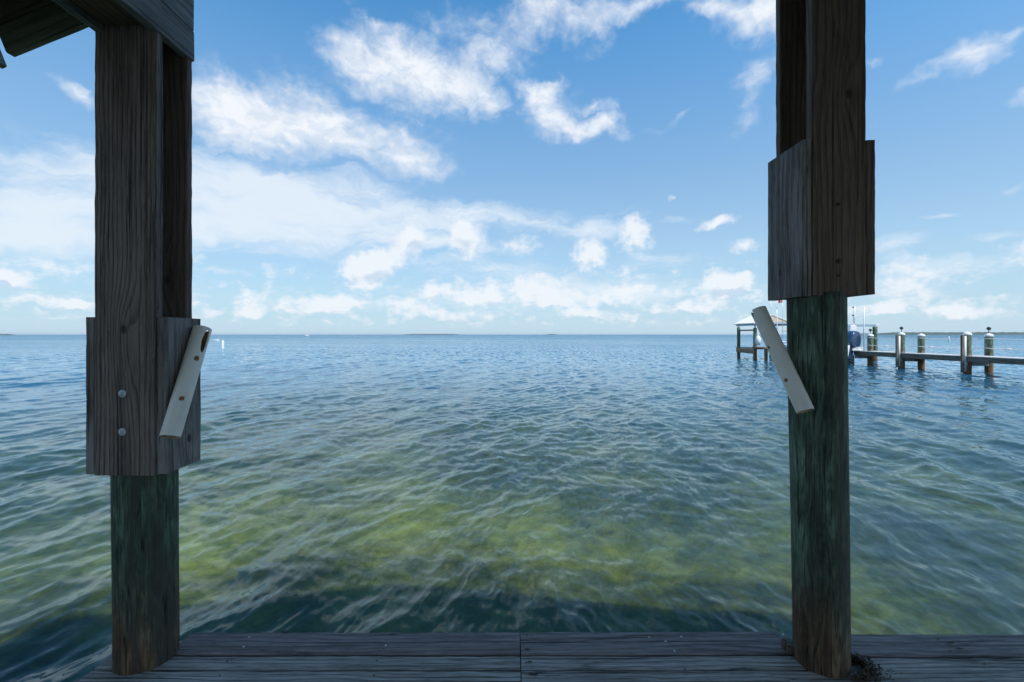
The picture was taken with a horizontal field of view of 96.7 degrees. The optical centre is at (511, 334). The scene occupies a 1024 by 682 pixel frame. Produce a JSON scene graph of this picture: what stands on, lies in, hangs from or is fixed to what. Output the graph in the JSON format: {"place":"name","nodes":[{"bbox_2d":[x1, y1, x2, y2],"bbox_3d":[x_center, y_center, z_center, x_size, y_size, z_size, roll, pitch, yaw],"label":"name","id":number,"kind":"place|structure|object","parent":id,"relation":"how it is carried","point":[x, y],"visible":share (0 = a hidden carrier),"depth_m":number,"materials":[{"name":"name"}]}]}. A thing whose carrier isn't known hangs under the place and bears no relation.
{"place":"outdoors","nodes":[
{"label":"outdoors","id":0,"kind":"place"},
{"bbox_2d":[0,335,1023,681],"bbox_3d":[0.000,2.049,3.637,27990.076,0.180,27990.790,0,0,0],"label":"water","id":1,"kind":"structure","parent":0,"point":[484,483],"depth_m":5.88,"materials":[{"name":"blue liquid"}]},
{"bbox_2d":[405,334,458,334],"bbox_3d":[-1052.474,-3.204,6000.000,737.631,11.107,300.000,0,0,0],"label":"mangrove island","id":2,"kind":"structure","parent":1,"relation":"on","point":[431,334],"depth_m":5866.38,"materials":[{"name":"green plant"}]},
{"bbox_2d":[776,300,860,364],"bbox_3d":[22.177,-0.373,34.191,2.326,5.169,6.842,0,0,-25],"label":"motor boat","id":3,"kind":"object","parent":1,"relation":"on","point":[854,338],"visible":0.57,"depth_m":31.20,"materials":[{"name":"metal"}]},
{"bbox_2d":[878,332,1023,334],"bbox_3d":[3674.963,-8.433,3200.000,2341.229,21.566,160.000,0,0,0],"label":"mangrove island","id":4,"kind":"structure","parent":1,"relation":"on","point":[960,333],"depth_m":3137.92,"materials":[{"name":"green plant"}]},
{"bbox_2d":[0,0,1023,334],"label":"sky","id":5,"kind":"structure","parent":0,"point":[360,167],"materials":[{"name":"blue"}]},
{"bbox_2d":[850,651,895,681],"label":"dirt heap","id":6,"kind":"object","parent":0,"point":[867,671],"visible":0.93,"depth_m":1.93,"materials":[{"name":"black soil"}]},
{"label":"sea bed","id":7,"kind":"structure","parent":0,"visible":0},
{"bbox_2d":[86,25,200,675],"bbox_3d":[-1.640,0.625,2.048,0.343,4.350,0.254,0,0,0],"label":"dock post","id":8,"kind":"object","parent":7,"relation":"on","point":[141,324],"visible":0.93,"depth_m":1.93,"materials":[{"name":"wood"}]},
{"bbox_2d":[0,0,193,68],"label":"boathouse roof","id":9,"kind":"structure","parent":8,"relation":"on","point":[26,26],"depth_m":2.10,"materials":[{"name":"wood"}]},
{"bbox_2d":[159,325,211,438],"bbox_3d":[-1.431,0.200,2.005,0.075,0.498,0.075,0,-24,0],"label":"rod holder","id":10,"kind":"object","parent":8,"relation":"attached to","point":[183,392],"visible":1,"depth_m":1.97,"materials":[{"name":"white plastic"}]},
{"bbox_2d":[78,631,1023,681],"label":"dock deck","id":11,"kind":"structure","parent":8,"relation":"attached to","point":[755,656],"depth_m":2.04,"materials":[{"name":"wood"}]},
{"bbox_2d":[733,314,786,359],"bbox_3d":[21.616,0.990,39.083,3.371,5.320,5.865,0,0,0],"label":"boat shelter","id":12,"kind":"object","parent":7,"relation":"on","point":[748,321],"visible":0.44,"depth_m":38.28,"materials":[{"name":"white metal"}]},
{"bbox_2d":[755,335,760,344],"bbox_3d":[20.111,0.452,37.200,0.420,0.860,0.414,0,0,0],"label":"fender buoy","id":13,"kind":"object","parent":12,"relation":"hanging from","point":[758,340],"visible":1,"depth_m":37.06,"materials":[{"name":"white plastic"}]},
{"bbox_2d":[768,0,874,678],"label":"dock post","id":14,"kind":"object","parent":7,"relation":"on","point":[821,217],"visible":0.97,"depth_m":1.92,"materials":[{"name":"wood"}]},
{"bbox_2d":[751,306,813,413],"bbox_3d":[1.190,0.103,2.018,0.069,0.492,0.069,-11,-25,0],"label":"rod holder","id":15,"kind":"object","parent":14,"relation":"attached to","point":[801,402],"visible":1,"depth_m":1.99,"materials":[{"name":"white plastic"}]},
{"bbox_2d":[848,324,878,360],"bbox_3d":[26.872,1.419,35.946,4.124,4.462,0.452,0,0,0],"label":"boat lift","id":16,"kind":"object","parent":7,"relation":"on","point":[875,329],"visible":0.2,"depth_m":35.85,"materials":[{"name":"white"}]},
{"bbox_2d":[867,329,873,364],"bbox_3d":[24.400,1.625,31.000,0.374,4.050,0.374,0,0,0],"label":"dock piling","id":17,"kind":"object","parent":7,"relation":"on","point":[870,359],"visible":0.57,"depth_m":30.88,"materials":[{"name":"green wood"}]},
{"bbox_2d":[854,351,1023,365],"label":"walkway","id":18,"kind":"structure","parent":17,"relation":"on","point":[977,360],"depth_m":24.93,"materials":[{"name":"grey wood"}]},
{"bbox_2d":[852,347,863,350],"bbox_3d":[23.651,0.993,31.300,0.790,0.250,0.370,0,0,0],"label":"dock box","id":19,"kind":"object","parent":18,"relation":"on","point":[857,349],"visible":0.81,"depth_m":31.13,"materials":[{"name":"white plastic"}]},
{"bbox_2d":[863,307,864,350],"bbox_3d":[24.109,-0.387,31.200,0.072,3.015,0.066,0,0,-23],"label":"white pole","id":20,"kind":"object","parent":18,"relation":"on","point":[863,325],"visible":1,"depth_m":31.19,"materials":[{"name":"plastic"}]},
{"bbox_2d":[895,327,904,367],"bbox_3d":[23.840,1.579,28.000,0.592,4.141,0.374,0,0,0],"label":"dock piling","id":21,"kind":"object","parent":7,"relation":"on","point":[899,343],"visible":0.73,"depth_m":27.86,"materials":[{"name":"white plastic"}]},
{"bbox_2d":[917,333,924,368],"bbox_3d":[24.897,1.791,27.700,0.374,3.718,0.374,0,0,0],"label":"dock piling","id":22,"kind":"object","parent":7,"relation":"on","point":[921,342],"visible":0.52,"depth_m":27.57,"materials":[{"name":"green wood"}]},
{"bbox_2d":[960,332,971,373],"bbox_3d":[23.891,1.751,24.000,0.592,3.798,0.374,0,0,0],"label":"dock piling","id":23,"kind":"object","parent":7,"relation":"on","point":[965,344],"visible":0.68,"depth_m":23.86,"materials":[{"name":"white plastic"}]},
{"bbox_2d":[984,327,993,372],"bbox_3d":[25.448,1.617,24.300,0.374,4.065,0.374,0,0,0],"label":"dock piling","id":24,"kind":"object","parent":7,"relation":"on","point":[988,343],"visible":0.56,"depth_m":24.19,"materials":[{"name":"green wood"}]},
{"bbox_2d":[861,337,1023,339],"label":"rope rail","id":25,"kind":"object","parent":24,"relation":"attached to","point":[935,338],"visible":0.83,"depth_m":26.82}
]}

